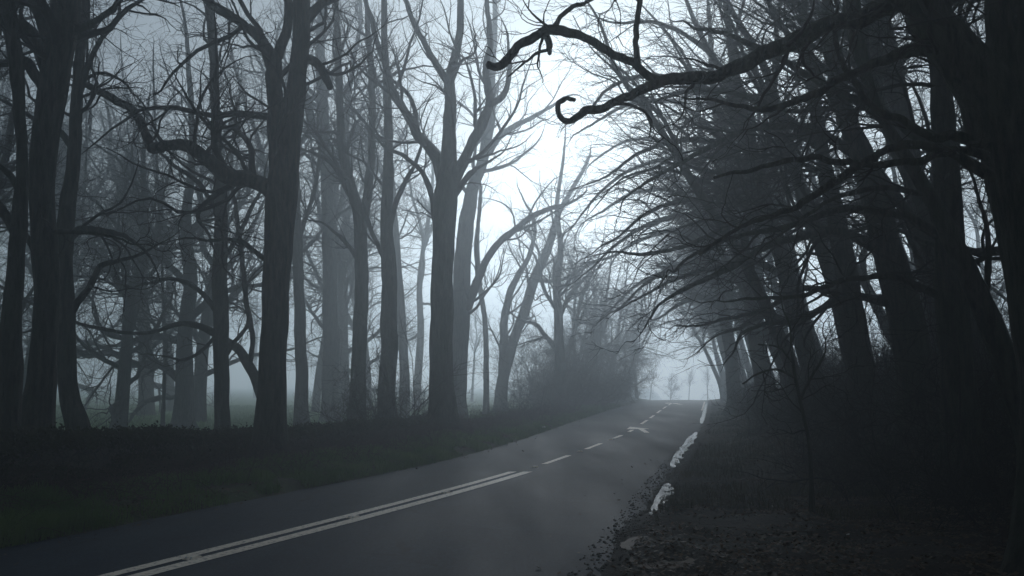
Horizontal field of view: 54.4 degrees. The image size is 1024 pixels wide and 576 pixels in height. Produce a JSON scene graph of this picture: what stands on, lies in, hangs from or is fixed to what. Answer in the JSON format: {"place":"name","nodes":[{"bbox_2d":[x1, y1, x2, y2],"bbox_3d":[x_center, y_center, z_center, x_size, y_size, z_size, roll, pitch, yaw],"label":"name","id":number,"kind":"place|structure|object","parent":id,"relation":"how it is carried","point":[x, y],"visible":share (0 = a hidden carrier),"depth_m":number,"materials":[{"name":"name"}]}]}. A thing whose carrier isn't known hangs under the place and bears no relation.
{"place":"outdoors","nodes":[
{"label":"outdoors","id":0,"kind":"place"},
{"bbox_2d":[0,400,707,575],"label":"road","id":1,"kind":"structure","parent":0,"point":[530,523],"depth_m":12.23,"materials":[{"name":"asphalt"}]},
{"bbox_2d":[98,472,513,575],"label":"road marking","id":2,"kind":"object","parent":1,"relation":"on","point":[135,568],"visible":0.99,"depth_m":11.14,"materials":[{"name":"white paint"}]},
{"bbox_2d":[128,472,529,575],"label":"road marking","id":3,"kind":"object","parent":1,"relation":"on","point":[216,555],"visible":1,"depth_m":11.21,"materials":[{"name":"white paint"}]},
{"bbox_2d":[0,0,1008,399],"label":"sky","id":4,"kind":"structure","parent":0,"point":[494,214],"materials":[{"name":"white"}]},
{"bbox_2d":[0,389,1017,575],"bbox_3d":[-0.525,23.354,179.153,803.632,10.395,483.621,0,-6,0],"label":"ground","id":5,"kind":"structure","parent":0,"point":[245,396],"depth_m":12.10,"materials":[{"name":"soil"}]},
{"bbox_2d":[0,0,108,433],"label":"tree","id":6,"kind":"object","parent":5,"relation":"on","point":[15,221],"visible":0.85,"depth_m":14.05,"materials":[{"name":"black plant"}]},
{"bbox_2d":[0,39,121,394],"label":"tree","id":7,"kind":"object","parent":5,"relation":"on","point":[87,141],"visible":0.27,"depth_m":48.41,"materials":[{"name":"black plant"}]},
{"bbox_2d":[0,0,129,198],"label":"tree","id":8,"kind":"object","parent":5,"relation":"on","point":[9,88],"visible":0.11,"depth_m":66.43,"materials":[{"name":"black plant"}]},
{"bbox_2d":[0,0,147,368],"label":"tree","id":9,"kind":"object","parent":5,"relation":"on","point":[5,161],"visible":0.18,"depth_m":25.49,"materials":[{"name":"black plant"}]},
{"bbox_2d":[0,82,176,408],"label":"tree","id":10,"kind":"object","parent":5,"relation":"on","point":[24,340],"visible":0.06,"depth_m":69.53,"materials":[{"name":"black plant"}]},
{"bbox_2d":[0,0,208,432],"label":"tree","id":11,"kind":"object","parent":5,"relation":"on","point":[74,413],"visible":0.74,"depth_m":19.14,"materials":[{"name":"black plant"}]},
{"bbox_2d":[0,57,213,369],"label":"tree","id":12,"kind":"object","parent":5,"relation":"on","point":[74,269],"visible":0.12,"depth_m":66.45,"materials":[{"name":"black plant"}]},
{"bbox_2d":[0,0,218,431],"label":"tree","id":13,"kind":"object","parent":5,"relation":"on","point":[56,23],"visible":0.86,"depth_m":15.08,"materials":[{"name":"black plant"}]},
{"bbox_2d":[22,85,212,429],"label":"tree","id":14,"kind":"object","parent":5,"relation":"on","point":[118,410],"visible":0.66,"depth_m":40.71,"materials":[{"name":"black plant"}]},
{"bbox_2d":[0,32,236,415],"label":"tree","id":15,"kind":"object","parent":5,"relation":"on","point":[150,408],"visible":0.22,"depth_m":61.10,"materials":[{"name":"black plant"}]},
{"bbox_2d":[0,134,295,398],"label":"tree","id":16,"kind":"object","parent":5,"relation":"on","point":[250,368],"visible":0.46,"depth_m":26.93,"materials":[{"name":"black plant"}]},
{"bbox_2d":[129,32,167,425],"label":"tree","id":17,"kind":"object","parent":5,"relation":"on","point":[163,409],"visible":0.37,"depth_m":43.96,"materials":[{"name":"black plant"}]},
{"bbox_2d":[23,0,310,428],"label":"tree","id":18,"kind":"object","parent":5,"relation":"on","point":[183,413],"visible":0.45,"depth_m":43.96,"materials":[{"name":"grey plant"}]},
{"bbox_2d":[100,36,251,411],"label":"tree","id":19,"kind":"object","parent":5,"relation":"on","point":[169,403],"visible":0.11,"depth_m":71.16,"materials":[{"name":"grey plant"}]},
{"bbox_2d":[78,0,322,430],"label":"tree","id":20,"kind":"object","parent":5,"relation":"on","point":[219,305],"visible":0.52,"depth_m":26.03,"materials":[{"name":"black plant"}]},
{"bbox_2d":[0,419,427,489],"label":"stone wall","id":21,"kind":"structure","parent":5,"relation":"on","point":[79,457],"depth_m":14.13,"materials":[{"name":"stone"}]},
{"bbox_2d":[35,0,420,458],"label":"tree","id":22,"kind":"object","parent":5,"relation":"on","point":[278,188],"visible":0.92,"depth_m":19.44,"materials":[{"name":"brown plant"}]},
{"bbox_2d":[0,413,467,490],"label":"ivy","id":23,"kind":"object","parent":5,"relation":"on","point":[87,439],"visible":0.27,"depth_m":15.21,"materials":[{"name":"green plant"}]},
{"bbox_2d":[89,61,398,422],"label":"tree","id":24,"kind":"object","parent":5,"relation":"on","point":[200,396],"visible":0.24,"depth_m":51.61,"materials":[{"name":"grey plant"}]},
{"bbox_2d":[231,263,262,397],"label":"tree","id":25,"kind":"object","parent":5,"relation":"on","point":[256,343],"visible":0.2,"depth_m":139.28,"materials":[{"name":"grey plant"}]},
{"bbox_2d":[168,0,390,195],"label":"tree","id":26,"kind":"object","parent":5,"relation":"on","point":[261,95],"visible":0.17,"depth_m":59.34,"materials":[{"name":"black plant"}]},
{"bbox_2d":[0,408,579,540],"bbox_3d":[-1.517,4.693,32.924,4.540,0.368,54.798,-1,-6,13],"label":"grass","id":27,"kind":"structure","parent":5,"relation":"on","point":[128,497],"depth_m":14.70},
{"bbox_2d":[56,404,529,430],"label":"field grass","id":28,"kind":"structure","parent":5,"relation":"on","point":[232,413],"depth_m":58.78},
{"bbox_2d":[0,394,588,541],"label":"undergrowth","id":29,"kind":"object","parent":5,"relation":"on","point":[488,421],"visible":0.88,"depth_m":18.00,"materials":[{"name":"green plant"}]},
{"bbox_2d":[236,0,367,426],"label":"tree","id":30,"kind":"object","parent":5,"relation":"on","point":[302,375],"visible":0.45,"depth_m":40.02,"materials":[{"name":"grey plant"}]},
{"bbox_2d":[0,403,619,548],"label":"verge grass","id":31,"kind":"structure","parent":5,"relation":"on","point":[25,524],"depth_m":15.44,"materials":[{"name":"plant"}]},
{"bbox_2d":[221,0,402,421],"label":"tree","id":32,"kind":"object","parent":5,"relation":"on","point":[331,348],"visible":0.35,"depth_m":52.13,"materials":[{"name":"grey plant"}]},
{"bbox_2d":[252,99,396,411],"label":"tree","id":33,"kind":"object","parent":5,"relation":"on","point":[317,385],"visible":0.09,"depth_m":69.51,"materials":[{"name":"grey plant"}]},
{"bbox_2d":[253,167,428,407],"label":"tree","id":34,"kind":"object","parent":5,"relation":"on","point":[350,321],"visible":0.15,"depth_m":75.03,"materials":[{"name":"grey plant"}]},
{"bbox_2d":[261,57,437,414],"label":"tree","id":35,"kind":"object","parent":5,"relation":"on","point":[343,283],"visible":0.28,"depth_m":62.88,"materials":[{"name":"grey plant"}]},
{"bbox_2d":[1,412,703,574],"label":"leaf litter","id":36,"kind":"object","parent":5,"relation":"on","point":[591,572],"visible":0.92,"depth_m":13.24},
{"bbox_2d":[290,351,423,444],"bbox_3d":[-4.064,3.069,25.396,3.401,3.017,4.212,2,-6,-17],"label":"shrub","id":37,"kind":"object","parent":5,"relation":"on","point":[347,404],"visible":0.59,"depth_m":25.21,"materials":[{"name":"grey plant"}]},
{"bbox_2d":[312,7,439,417],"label":"tree","id":38,"kind":"object","parent":5,"relation":"on","point":[403,350],"visible":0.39,"depth_m":55.19,"materials":[{"name":"grey plant"}]},
{"bbox_2d":[285,0,467,419],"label":"tree","id":39,"kind":"object","parent":5,"relation":"on","point":[343,172],"visible":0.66,"depth_m":36.31,"materials":[{"name":"grey plant"}]},
{"bbox_2d":[324,0,442,418],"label":"tree","id":40,"kind":"object","parent":5,"relation":"on","point":[385,245],"visible":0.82,"depth_m":34.27,"materials":[{"name":"grey plant"}]},
{"bbox_2d":[323,300,508,428],"bbox_3d":[-2.858,2.718,30.308,5.724,4.660,6.729,0,-6,0],"label":"shrub","id":41,"kind":"object","parent":5,"relation":"on","point":[424,392],"visible":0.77,"depth_m":29.48,"materials":[{"name":"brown plant"}]},
{"bbox_2d":[365,88,475,408],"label":"tree","id":42,"kind":"object","parent":5,"relation":"on","point":[426,231],"visible":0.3,"depth_m":74.28,"materials":[{"name":"grey plant"}]},
{"bbox_2d":[331,0,544,428],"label":"tree","id":43,"kind":"object","parent":5,"relation":"on","point":[449,171],"visible":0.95,"depth_m":31.20,"materials":[{"name":"black plant"}]},
{"bbox_2d":[455,145,495,413],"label":"tree","id":44,"kind":"object","parent":5,"relation":"on","point":[486,404],"visible":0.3,"depth_m":61.77,"materials":[{"name":"grey plant"}]},
{"bbox_2d":[468,301,496,401],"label":"tree","id":45,"kind":"object","parent":5,"relation":"on","point":[475,344],"visible":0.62,"depth_m":109.88,"materials":[{"name":"grey plant"}]},
{"bbox_2d":[400,0,594,417],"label":"tree","id":46,"kind":"object","parent":5,"relation":"on","point":[465,293],"visible":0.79,"depth_m":50.16,"materials":[{"name":"grey plant"}]},
{"bbox_2d":[485,377,559,424],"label":"shrub","id":47,"kind":"object","parent":5,"relation":"on","point":[519,406],"visible":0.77,"depth_m":39.58,"materials":[{"name":"grey plant"}]},
{"bbox_2d":[467,331,592,410],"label":"shrub","id":48,"kind":"object","parent":5,"relation":"on","point":[496,376],"visible":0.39,"depth_m":62.74,"materials":[{"name":"grey plant"}]},
{"bbox_2d":[473,317,608,408],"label":"shrub","id":49,"kind":"object","parent":5,"relation":"on","point":[530,380],"visible":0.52,"depth_m":60.70,"materials":[{"name":"grey plant"}]},
{"bbox_2d":[470,142,620,412],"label":"tree","id":50,"kind":"object","parent":5,"relation":"on","point":[521,311],"visible":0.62,"depth_m":65.87,"materials":[{"name":"grey plant"}]},
{"bbox_2d":[481,321,622,404],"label":"shrub","id":51,"kind":"object","parent":5,"relation":"on","point":[569,358],"visible":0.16,"depth_m":67.17,"materials":[{"name":"grey plant"}]},
{"bbox_2d":[489,117,624,406],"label":"tree","id":52,"kind":"object","parent":5,"relation":"on","point":[558,307],"visible":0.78,"depth_m":59.98,"materials":[{"name":"grey plant"}]},
{"bbox_2d":[535,228,605,400],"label":"tree","id":53,"kind":"object","parent":5,"relation":"on","point":[572,308],"visible":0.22,"depth_m":74.64,"materials":[{"name":"grey plant"}]},
{"bbox_2d":[508,321,643,409],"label":"shrub","id":54,"kind":"object","parent":5,"relation":"on","point":[561,392],"visible":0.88,"depth_m":56.91,"materials":[{"name":"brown plant"}]},
{"bbox_2d":[511,328,642,410],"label":"shrub","id":55,"kind":"object","parent":5,"relation":"on","point":[590,397],"visible":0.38,"depth_m":62.84,"materials":[{"name":"grey plant"}]},
{"bbox_2d":[519,321,637,395],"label":"shrub","id":56,"kind":"object","parent":5,"relation":"on","point":[588,358],"visible":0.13,"depth_m":71.98,"materials":[{"name":"grey plant"}]},
{"bbox_2d":[561,217,618,368],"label":"tree","id":57,"kind":"object","parent":5,"relation":"on","point":[579,310],"visible":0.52,"depth_m":66.32,"materials":[{"name":"grey plant"}]},
{"bbox_2d":[565,341,663,406],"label":"shrub","id":58,"kind":"object","parent":5,"relation":"on","point":[612,386],"visible":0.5,"depth_m":68.77,"materials":[{"name":"grey plant"}]},
{"bbox_2d":[577,220,665,401],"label":"tree","id":59,"kind":"object","parent":5,"relation":"on","point":[606,323],"visible":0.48,"depth_m":75.15,"materials":[{"name":"grey plant"}]},
{"bbox_2d":[595,240,678,399],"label":"tree","id":60,"kind":"object","parent":5,"relation":"on","point":[628,307],"visible":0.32,"depth_m":92.18,"materials":[{"name":"grey plant"}]},
{"bbox_2d":[544,62,744,414],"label":"tree","id":61,"kind":"object","parent":5,"relation":"on","point":[731,363],"visible":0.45,"depth_m":49.93,"materials":[{"name":"black plant"}]},
{"bbox_2d":[523,0,774,418],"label":"tree","id":62,"kind":"object","parent":5,"relation":"on","point":[753,342],"visible":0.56,"depth_m":37.17,"materials":[{"name":"black plant"}]},
{"bbox_2d":[505,0,822,433],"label":"tree","id":63,"kind":"object","parent":5,"relation":"on","point":[686,172],"visible":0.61,"depth_m":23.05,"materials":[{"name":"black plant"}]},
{"bbox_2d":[650,483,680,514],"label":"puddle","id":64,"kind":"object","parent":5,"relation":"on","point":[657,499],"visible":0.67,"depth_m":14.74,"materials":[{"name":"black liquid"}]},
{"bbox_2d":[617,147,733,374],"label":"tree","id":65,"kind":"object","parent":5,"relation":"on","point":[719,341],"visible":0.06,"depth_m":72.65,"materials":[{"name":"black plant"}]},
{"bbox_2d":[643,248,725,401],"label":"tree","id":66,"kind":"object","parent":5,"relation":"on","point":[713,368],"visible":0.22,"depth_m":87.92,"materials":[{"name":"black plant"}]},
{"bbox_2d":[652,253,726,398],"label":"tree","id":67,"kind":"object","parent":5,"relation":"on","point":[721,374],"visible":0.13,"depth_m":93.49,"materials":[{"name":"grey plant"}]},
{"bbox_2d":[610,110,789,391],"bbox_3d":[6.802,-1.409,35.095,4.691,12.273,7.721,5,-7,-41],"label":"tree","id":68,"kind":"object","parent":5,"relation":"on","point":[740,285],"visible":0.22,"depth_m":34.64,"materials":[{"name":"black plant"}]},
{"bbox_2d":[625,153,777,337],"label":"tree","id":69,"kind":"object","parent":5,"relation":"on","point":[729,296],"visible":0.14,"depth_m":48.54,"materials":[{"name":"black plant"}]},
{"bbox_2d":[645,85,774,381],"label":"tree","id":70,"kind":"object","parent":5,"relation":"on","point":[728,258],"visible":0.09,"depth_m":43.93,"materials":[{"name":"black plant"}]},
{"bbox_2d":[675,186,753,385],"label":"tree","id":71,"kind":"object","parent":5,"relation":"on","point":[746,357],"visible":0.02,"depth_m":79.77,"materials":[{"name":"black plant"}]},
{"bbox_2d":[608,0,824,331],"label":"tree","id":72,"kind":"object","parent":5,"relation":"on","point":[677,48],"visible":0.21,"depth_m":29.60,"materials":[{"name":"black plant"}]},
{"bbox_2d":[557,0,903,431],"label":"tree","id":73,"kind":"object","parent":5,"relation":"on","point":[848,338],"visible":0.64,"depth_m":21.06,"materials":[{"name":"black plant"}]},
{"bbox_2d":[516,0,960,419],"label":"tree","id":74,"kind":"object","parent":5,"relation":"on","point":[777,252],"visible":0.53,"depth_m":26.22,"materials":[{"name":"black plant"}]},
{"bbox_2d":[664,141,812,355],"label":"tree","id":75,"kind":"object","parent":5,"relation":"on","point":[769,259],"visible":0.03,"depth_m":57.02,"materials":[{"name":"black plant"}]},
{"bbox_2d":[462,0,1023,575],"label":"tree","id":76,"kind":"object","parent":5,"relation":"on","point":[984,82],"visible":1,"depth_m":9.09,"materials":[{"name":"brown plant"}]},
{"bbox_2d":[554,0,938,450],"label":"tree","id":77,"kind":"object","parent":5,"relation":"on","point":[861,145],"visible":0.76,"depth_m":17.96,"materials":[{"name":"black plant"}]},
{"bbox_2d":[646,0,848,402],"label":"tree","id":78,"kind":"object","parent":5,"relation":"on","point":[817,249],"visible":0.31,"depth_m":24.89,"materials":[{"name":"black plant"}]},
{"bbox_2d":[705,355,792,437],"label":"shrub","id":79,"kind":"object","parent":5,"relation":"on","point":[753,395],"visible":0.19,"depth_m":30.02,"materials":[{"name":"black plant"}]},
{"bbox_2d":[669,11,829,387],"bbox_3d":[9.533,-2.962,38.057,7.139,15.782,10.831,0,-6,-4],"label":"tree","id":80,"kind":"object","parent":5,"relation":"on","point":[805,276],"visible":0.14,"depth_m":37.36,"materials":[{"name":"black plant"}]},
{"bbox_2d":[728,345,837,435],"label":"shrub","id":81,"kind":"object","parent":5,"relation":"on","point":[766,406],"visible":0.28,"depth_m":26.61,"materials":[{"name":"black plant"}]},
{"bbox_2d":[692,32,874,335],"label":"tree","id":82,"kind":"object","parent":5,"relation":"on","point":[795,199],"visible":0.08,"depth_m":47.47,"materials":[{"name":"black plant"}]},
{"bbox_2d":[566,426,1011,575],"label":"fallen leaves","id":83,"kind":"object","parent":5,"relation":"on","point":[603,566],"depth_m":11.87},
{"bbox_2d":[582,0,1000,502],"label":"tree","id":84,"kind":"object","parent":5,"relation":"on","point":[941,97],"visible":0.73,"depth_m":13.95,"materials":[{"name":"brown plant"}]},
{"bbox_2d":[717,243,867,512],"bbox_3d":[3.565,1.198,13.072,1.851,3.720,2.018,3,-6,-25],"label":"sapling","id":85,"kind":"object","parent":5,"relation":"on","point":[811,502],"visible":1,"depth_m":12.92,"materials":[{"name":"brown plant"}]},
{"bbox_2d":[626,0,983,382],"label":"tree","id":86,"kind":"object","parent":5,"relation":"on","point":[916,262],"visible":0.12,"depth_m":24.79,"materials":[{"name":"black plant"}]},
{"bbox_2d":[691,22,929,345],"bbox_3d":[9.261,-2.569,31.740,8.750,13.908,5.316,-4,-7,38],"label":"tree","id":87,"kind":"object","parent":5,"relation":"on","point":[861,272],"visible":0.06,"depth_m":31.06,"materials":[{"name":"black plant"}]},
{"bbox_2d":[614,430,1013,575],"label":"fallen twigs","id":88,"kind":"object","parent":5,"relation":"on","point":[819,525],"visible":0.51,"depth_m":11.37,"materials":[{"name":"brown plant"}]},
{"bbox_2d":[617,467,1011,575],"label":"leaf litter","id":89,"kind":"object","parent":5,"relation":"on","point":[828,569],"visible":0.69,"depth_m":10.19,"materials":[{"name":"plant"}]},
{"bbox_2d":[751,348,890,431],"bbox_3d":[6.748,2.462,21.711,3.253,2.330,2.627,-2,-6,18],"label":"shrub","id":90,"kind":"object","parent":5,"relation":"on","point":[816,395],"visible":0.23,"depth_m":21.74,"materials":[{"name":"black plant"}]},
{"bbox_2d":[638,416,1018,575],"bbox_3d":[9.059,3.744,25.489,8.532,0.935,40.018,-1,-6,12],"label":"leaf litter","id":91,"kind":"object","parent":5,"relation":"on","point":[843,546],"visible":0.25,"depth_m":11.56,"materials":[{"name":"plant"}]},
{"bbox_2d":[678,0,984,275],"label":"tree","id":92,"kind":"object","parent":5,"relation":"on","point":[784,29],"visible":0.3,"depth_m":20.01,"materials":[{"name":"black plant"}]},
{"bbox_2d":[734,342,937,451],"bbox_3d":[6.296,2.203,19.159,4.054,2.904,3.274,-1,-6,10],"label":"shrub","id":93,"kind":"object","parent":5,"relation":"on","point":[810,413],"visible":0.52,"depth_m":19.19,"materials":[{"name":"black plant"}]},
{"bbox_2d":[703,0,974,304],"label":"tree","id":94,"kind":"object","parent":5,"relation":"on","point":[903,106],"visible":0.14,"depth_m":23.73,"materials":[{"name":"black plant"}]},
{"bbox_2d":[675,0,1018,506],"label":"tree","id":95,"kind":"object","parent":5,"relation":"on","point":[990,322],"visible":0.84,"depth_m":12.54,"materials":[{"name":"black plant"}]},
{"bbox_2d":[708,210,1016,498],"bbox_3d":[7.162,1.445,14.970,5.594,4.962,6.927,5,-8,-43],"label":"shrub","id":96,"kind":"object","parent":5,"relation":"on","point":[993,398],"visible":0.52,"depth_m":14.93,"materials":[{"name":"brown plant"}]},
{"bbox_2d":[742,0,1000,430],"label":"tree","id":97,"kind":"object","parent":5,"relation":"on","point":[909,183],"visible":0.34,"depth_m":19.09,"materials":[{"name":"black plant"}]},
{"bbox_2d":[728,386,1015,561],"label":"undergrowth","id":98,"kind":"object","parent":5,"relation":"on","point":[797,429],"visible":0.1,"depth_m":16.66,"materials":[{"name":"brown plant"}]},
{"bbox_2d":[746,255,1008,416],"bbox_3d":[9.284,1.577,24.137,8.341,5.976,6.736,5,-7,-41],"label":"shrub","id":99,"kind":"object","parent":5,"relation":"on","point":[833,358],"visible":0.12,"depth_m":23.92,"materials":[{"name":"black plant"}]},
{"bbox_2d":[751,0,1005,332],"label":"tree","id":100,"kind":"object","parent":5,"relation":"on","point":[979,254],"visible":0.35,"depth_m":16.06,"materials":[{"name":"plant"}]},
{"bbox_2d":[750,217,1008,420],"bbox_3d":[8.293,1.395,20.059,7.247,5.192,5.853,-5,-8,44],"label":"shrub","id":101,"kind":"object","parent":5,"relation":"on","point":[876,368],"visible":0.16,"depth_m":20.31,"materials":[{"name":"black plant"}]},
{"bbox_2d":[807,104,967,317],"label":"tree","id":102,"kind":"object","parent":5,"relation":"on","point":[910,250],"visible":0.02,"depth_m":46.46,"materials":[{"name":"plant"}]},
{"bbox_2d":[828,0,984,107],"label":"tree","id":103,"kind":"object","parent":5,"relation":"on","point":[971,23],"visible":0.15,"depth_m":15.00,"materials":[{"name":"plant"}]},
{"bbox_2d":[805,3,1009,350],"bbox_3d":[13.076,-5.926,31.378,7.802,20.425,9.398,-4,-7,37],"label":"tree","id":104,"kind":"object","parent":5,"relation":"on","point":[993,268],"visible":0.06,"depth_m":30.75,"materials":[{"name":"plant"}]},
{"bbox_2d":[840,0,983,214],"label":"tree","id":105,"kind":"object","parent":5,"relation":"on","point":[917,74],"visible":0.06,"depth_m":22.03,"materials":[{"name":"plant"}]},
{"bbox_2d":[857,246,1014,461],"bbox_3d":[8.460,1.373,16.051,5.792,4.149,4.677,2,-6,-24],"label":"shrub","id":106,"kind":"object","parent":5,"relation":"on","point":[977,370],"visible":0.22,"depth_m":16.05,"materials":[{"name":"black plant"}]},
{"bbox_2d":[962,169,1009,331],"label":"tree","id":107,"kind":"object","parent":5,"relation":"on","point":[976,233],"visible":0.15,"depth_m":61.59,"materials":[{"name":"plant"}]},
{"bbox_2d":[654,399,921,522],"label":"verge grass","id":108,"kind":"structure","parent":0,"point":[728,488],"depth_m":15.49,"materials":[{"name":"plant"}]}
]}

